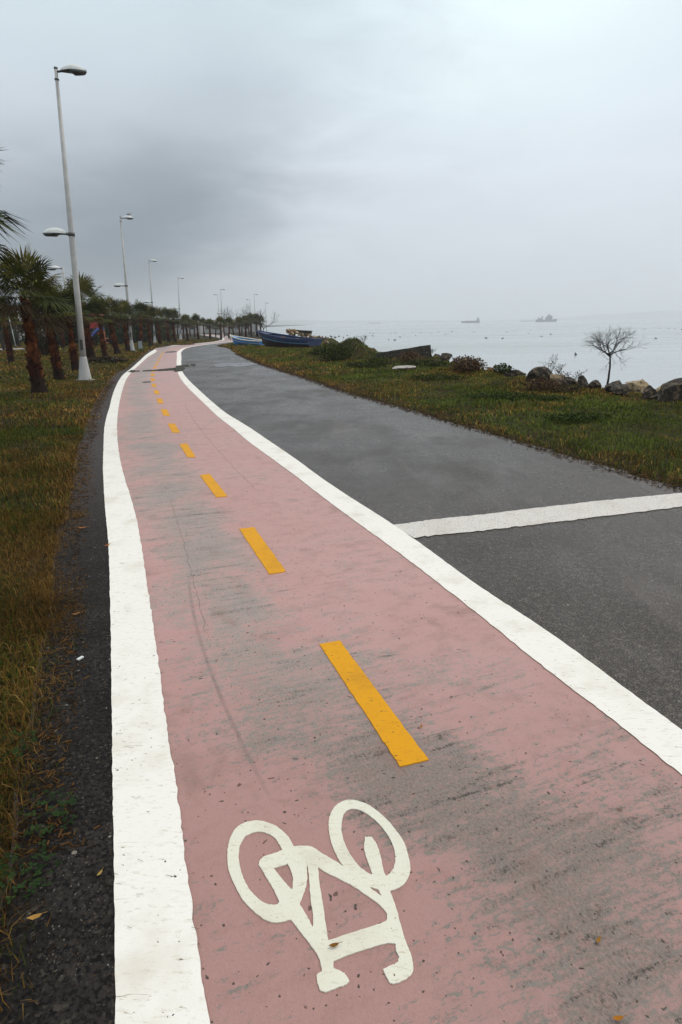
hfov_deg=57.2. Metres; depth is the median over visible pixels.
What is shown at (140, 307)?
palm tree
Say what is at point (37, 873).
clover
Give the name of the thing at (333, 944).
fallen leaf
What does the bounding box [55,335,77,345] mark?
bush
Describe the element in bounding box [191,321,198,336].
palm tree
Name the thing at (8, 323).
evergreen tree
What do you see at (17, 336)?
bare tree
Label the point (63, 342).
palm tree
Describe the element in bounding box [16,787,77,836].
clover
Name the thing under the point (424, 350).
concrete beam
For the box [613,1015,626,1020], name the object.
fallen leaf
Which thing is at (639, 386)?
shore rock
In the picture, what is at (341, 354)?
bush
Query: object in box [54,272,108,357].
palm tree
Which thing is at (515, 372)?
shore rock
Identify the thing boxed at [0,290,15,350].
bare tree
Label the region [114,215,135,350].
street lamp
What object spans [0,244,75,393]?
palm tree
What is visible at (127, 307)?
palm tree
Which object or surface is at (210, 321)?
palm tree
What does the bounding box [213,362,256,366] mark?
puddle
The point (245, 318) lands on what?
palm tree
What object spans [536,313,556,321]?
cargo ship
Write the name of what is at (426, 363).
weed patch
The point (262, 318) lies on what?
palm tree
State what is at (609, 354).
bare tree
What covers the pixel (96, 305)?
palm tree
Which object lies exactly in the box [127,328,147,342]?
bush
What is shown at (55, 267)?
path lamp
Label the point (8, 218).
palm tree
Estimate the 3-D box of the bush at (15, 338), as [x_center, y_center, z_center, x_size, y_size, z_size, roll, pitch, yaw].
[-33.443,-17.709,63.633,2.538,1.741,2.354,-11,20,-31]
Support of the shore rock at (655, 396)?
on the ground at (344, 387)
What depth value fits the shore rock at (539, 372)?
14.48 m
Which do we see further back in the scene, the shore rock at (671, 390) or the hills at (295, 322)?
the hills at (295, 322)
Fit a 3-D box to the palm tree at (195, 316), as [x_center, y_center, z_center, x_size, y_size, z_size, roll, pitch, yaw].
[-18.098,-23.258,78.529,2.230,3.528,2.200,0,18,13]
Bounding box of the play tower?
[90,314,106,345]
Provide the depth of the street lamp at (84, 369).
17.94 m
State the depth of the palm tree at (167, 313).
66.93 m
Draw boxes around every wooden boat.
[230,334,263,345]
[256,329,321,347]
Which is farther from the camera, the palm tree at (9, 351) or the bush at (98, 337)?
the bush at (98, 337)
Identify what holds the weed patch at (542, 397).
on the ground at (344, 387)
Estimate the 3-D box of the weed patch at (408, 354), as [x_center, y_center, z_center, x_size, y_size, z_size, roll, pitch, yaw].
[2.633,-5.851,23.533,1.114,0.527,0.708,-1,17,0]
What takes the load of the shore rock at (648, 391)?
on the ground at (344, 387)
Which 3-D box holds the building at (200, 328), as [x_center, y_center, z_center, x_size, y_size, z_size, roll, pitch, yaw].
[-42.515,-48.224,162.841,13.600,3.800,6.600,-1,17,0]
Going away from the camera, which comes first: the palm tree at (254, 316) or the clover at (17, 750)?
the clover at (17, 750)
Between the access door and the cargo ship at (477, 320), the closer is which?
the access door
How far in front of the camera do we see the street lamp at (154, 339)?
65.73 m
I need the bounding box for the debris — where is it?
[0,353,681,976]
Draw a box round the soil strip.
[0,345,171,1023]
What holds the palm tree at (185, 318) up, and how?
on the ground at (344, 387)
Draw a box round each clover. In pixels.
[0,727,37,761]
[0,840,61,903]
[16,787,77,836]
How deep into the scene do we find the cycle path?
2.31 m
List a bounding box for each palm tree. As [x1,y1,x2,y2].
[0,144,36,275]
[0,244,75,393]
[0,302,23,361]
[16,285,77,380]
[44,282,94,370]
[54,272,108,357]
[54,313,67,347]
[83,294,117,356]
[92,293,127,353]
[111,299,140,351]
[131,300,153,345]
[134,304,159,345]
[146,306,168,343]
[159,307,175,341]
[162,307,182,341]
[177,314,194,340]
[190,313,204,339]
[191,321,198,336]
[198,317,207,336]
[203,318,216,338]
[214,316,226,338]
[224,316,235,337]
[233,316,244,336]
[239,315,250,336]
[246,312,255,336]
[250,313,262,336]
[257,316,264,330]
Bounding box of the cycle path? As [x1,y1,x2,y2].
[103,334,681,1023]
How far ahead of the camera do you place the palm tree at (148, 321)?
54.46 m
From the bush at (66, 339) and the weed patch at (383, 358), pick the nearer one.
the weed patch at (383, 358)
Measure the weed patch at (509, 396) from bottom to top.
0.203 m
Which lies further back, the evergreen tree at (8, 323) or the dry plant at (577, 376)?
the evergreen tree at (8, 323)
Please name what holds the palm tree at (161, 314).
on the ground at (344, 387)
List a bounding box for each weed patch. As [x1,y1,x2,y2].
[341,361,385,367]
[365,356,392,365]
[396,349,424,361]
[398,359,451,366]
[406,374,467,380]
[456,391,538,399]
[516,394,570,401]
[539,412,612,422]
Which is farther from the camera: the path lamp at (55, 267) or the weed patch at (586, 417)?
the path lamp at (55, 267)
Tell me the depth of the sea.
84.36 m
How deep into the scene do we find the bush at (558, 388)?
13.34 m
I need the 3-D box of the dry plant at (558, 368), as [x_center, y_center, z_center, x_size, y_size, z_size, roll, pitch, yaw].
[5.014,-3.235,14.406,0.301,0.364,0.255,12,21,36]
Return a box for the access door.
[79,340,82,349]
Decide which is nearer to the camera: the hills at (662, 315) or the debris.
the debris
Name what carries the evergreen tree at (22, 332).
on the ground at (344, 387)
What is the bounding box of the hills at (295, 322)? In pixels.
[261,320,511,324]
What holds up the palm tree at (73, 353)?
on the ground at (344, 387)
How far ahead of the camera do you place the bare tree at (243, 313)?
121.84 m
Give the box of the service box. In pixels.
[137,341,142,348]
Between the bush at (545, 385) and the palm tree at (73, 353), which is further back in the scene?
the palm tree at (73, 353)
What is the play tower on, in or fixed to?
on the ground at (344, 387)
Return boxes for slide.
[91,327,108,342]
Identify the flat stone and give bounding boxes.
[392,365,415,368]
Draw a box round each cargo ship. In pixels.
[461,317,479,322]
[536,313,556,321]
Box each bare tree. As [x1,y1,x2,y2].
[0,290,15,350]
[1,293,22,345]
[217,305,236,327]
[227,305,251,328]
[256,308,278,330]
[581,323,649,384]
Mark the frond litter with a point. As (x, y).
(103, 359)
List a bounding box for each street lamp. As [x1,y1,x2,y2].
[43,64,95,380]
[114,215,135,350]
[144,259,156,342]
[175,277,183,338]
[217,289,224,336]
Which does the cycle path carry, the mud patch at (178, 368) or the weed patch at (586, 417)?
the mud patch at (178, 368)
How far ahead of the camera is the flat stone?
20.73 m
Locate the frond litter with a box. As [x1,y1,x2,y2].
[86,356,127,362]
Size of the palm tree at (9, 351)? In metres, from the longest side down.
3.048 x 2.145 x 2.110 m
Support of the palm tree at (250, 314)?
on the ground at (344, 387)
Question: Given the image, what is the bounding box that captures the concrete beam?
[375,345,431,358]
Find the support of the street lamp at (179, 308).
on the ground at (344, 387)
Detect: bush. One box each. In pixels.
[0,329,24,344]
[37,331,59,355]
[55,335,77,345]
[91,329,107,343]
[99,328,123,343]
[115,328,135,343]
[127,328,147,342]
[143,327,157,341]
[155,328,172,340]
[161,328,178,340]
[310,346,329,354]
[316,342,354,360]
[447,355,488,372]
[490,363,513,374]
[522,376,564,390]
[543,384,583,392]
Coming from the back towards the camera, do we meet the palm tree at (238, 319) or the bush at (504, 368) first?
the palm tree at (238, 319)
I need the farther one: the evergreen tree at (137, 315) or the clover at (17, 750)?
the evergreen tree at (137, 315)
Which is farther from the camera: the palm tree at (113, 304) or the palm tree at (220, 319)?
the palm tree at (220, 319)
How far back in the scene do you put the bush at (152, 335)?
70.95 m
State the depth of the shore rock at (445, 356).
24.49 m
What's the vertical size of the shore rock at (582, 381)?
0.314 m
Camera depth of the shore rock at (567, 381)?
13.90 m
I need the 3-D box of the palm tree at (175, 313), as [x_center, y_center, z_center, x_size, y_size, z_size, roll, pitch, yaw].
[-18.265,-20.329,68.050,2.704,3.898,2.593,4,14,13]
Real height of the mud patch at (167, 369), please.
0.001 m
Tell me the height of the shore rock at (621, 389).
0.274 m
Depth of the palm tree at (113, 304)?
35.66 m
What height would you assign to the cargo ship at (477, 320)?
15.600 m
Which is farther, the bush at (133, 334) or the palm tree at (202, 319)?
the palm tree at (202, 319)
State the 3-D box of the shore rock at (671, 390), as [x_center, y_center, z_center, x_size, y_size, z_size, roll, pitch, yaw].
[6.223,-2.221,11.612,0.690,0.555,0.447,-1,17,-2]
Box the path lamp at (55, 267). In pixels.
[48,266,65,288]
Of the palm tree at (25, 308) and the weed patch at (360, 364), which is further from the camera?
the weed patch at (360, 364)
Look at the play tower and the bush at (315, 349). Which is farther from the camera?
the play tower
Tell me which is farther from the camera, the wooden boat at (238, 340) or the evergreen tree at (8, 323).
the evergreen tree at (8, 323)
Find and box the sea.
[261,319,681,388]
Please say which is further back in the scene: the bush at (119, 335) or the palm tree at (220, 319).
the palm tree at (220, 319)
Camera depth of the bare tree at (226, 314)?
133.07 m
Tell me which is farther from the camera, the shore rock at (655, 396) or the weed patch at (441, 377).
the weed patch at (441, 377)
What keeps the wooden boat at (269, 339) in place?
on the ground at (344, 387)
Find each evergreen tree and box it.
[0,317,19,331]
[17,305,46,336]
[37,312,77,345]
[111,312,135,329]
[131,312,150,337]
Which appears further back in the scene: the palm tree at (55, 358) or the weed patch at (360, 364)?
the weed patch at (360, 364)
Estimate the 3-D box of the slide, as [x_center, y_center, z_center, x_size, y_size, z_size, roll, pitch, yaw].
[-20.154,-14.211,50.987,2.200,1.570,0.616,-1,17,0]
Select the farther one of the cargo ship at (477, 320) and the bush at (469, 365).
the cargo ship at (477, 320)
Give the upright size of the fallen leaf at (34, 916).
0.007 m
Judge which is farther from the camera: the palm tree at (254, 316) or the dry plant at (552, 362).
the palm tree at (254, 316)
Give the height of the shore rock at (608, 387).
0.253 m
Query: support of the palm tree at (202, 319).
on the ground at (344, 387)
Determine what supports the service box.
on the ground at (344, 387)
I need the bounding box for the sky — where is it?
[0,0,681,320]
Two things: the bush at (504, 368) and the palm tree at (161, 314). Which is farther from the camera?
the palm tree at (161, 314)
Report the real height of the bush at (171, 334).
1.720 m
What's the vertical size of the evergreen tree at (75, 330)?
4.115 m
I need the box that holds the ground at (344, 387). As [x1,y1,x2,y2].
[0,325,681,884]
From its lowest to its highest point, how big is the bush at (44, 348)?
1.541 m
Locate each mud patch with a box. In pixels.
[142,368,174,370]
[174,365,184,371]
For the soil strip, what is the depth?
2.12 m
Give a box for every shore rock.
[440,353,451,361]
[503,369,525,376]
[526,366,552,381]
[550,374,563,379]
[555,378,573,385]
[577,375,588,387]
[589,380,601,388]
[605,383,618,392]
[610,384,629,395]
[626,379,648,392]
[642,385,657,399]
[649,394,658,399]
[657,378,681,402]
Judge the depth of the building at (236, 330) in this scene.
179.42 m
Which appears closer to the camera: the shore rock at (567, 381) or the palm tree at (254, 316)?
the shore rock at (567, 381)
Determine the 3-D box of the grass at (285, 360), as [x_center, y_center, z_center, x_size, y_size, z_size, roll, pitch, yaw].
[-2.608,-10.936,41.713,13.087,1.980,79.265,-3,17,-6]
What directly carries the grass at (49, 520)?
on the ground at (344, 387)
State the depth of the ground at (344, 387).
8.84 m
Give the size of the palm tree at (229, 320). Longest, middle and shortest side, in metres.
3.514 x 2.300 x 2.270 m
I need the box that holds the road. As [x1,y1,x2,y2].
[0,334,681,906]
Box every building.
[171,319,204,333]
[205,320,230,332]
[231,319,259,332]
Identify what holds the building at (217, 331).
on the ground at (344, 387)
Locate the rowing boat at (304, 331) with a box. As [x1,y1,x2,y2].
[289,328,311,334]
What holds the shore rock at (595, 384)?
on the ground at (344, 387)
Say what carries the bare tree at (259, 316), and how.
on the ground at (344, 387)
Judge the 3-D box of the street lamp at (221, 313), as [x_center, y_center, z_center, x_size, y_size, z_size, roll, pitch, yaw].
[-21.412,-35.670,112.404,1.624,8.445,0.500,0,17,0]
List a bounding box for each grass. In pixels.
[0,338,219,1023]
[217,337,681,484]
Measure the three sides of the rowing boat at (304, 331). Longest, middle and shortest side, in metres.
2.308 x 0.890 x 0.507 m
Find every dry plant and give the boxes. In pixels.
[543,354,557,371]
[553,364,564,373]
[558,369,586,379]
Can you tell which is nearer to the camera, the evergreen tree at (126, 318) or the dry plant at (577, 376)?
the dry plant at (577, 376)
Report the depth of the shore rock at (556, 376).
14.35 m
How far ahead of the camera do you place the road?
5.54 m
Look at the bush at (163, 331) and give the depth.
76.69 m
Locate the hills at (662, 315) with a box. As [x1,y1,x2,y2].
[491,310,681,321]
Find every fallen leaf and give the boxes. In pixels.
[27,912,44,919]
[328,942,340,946]
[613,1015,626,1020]
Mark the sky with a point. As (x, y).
(322, 160)

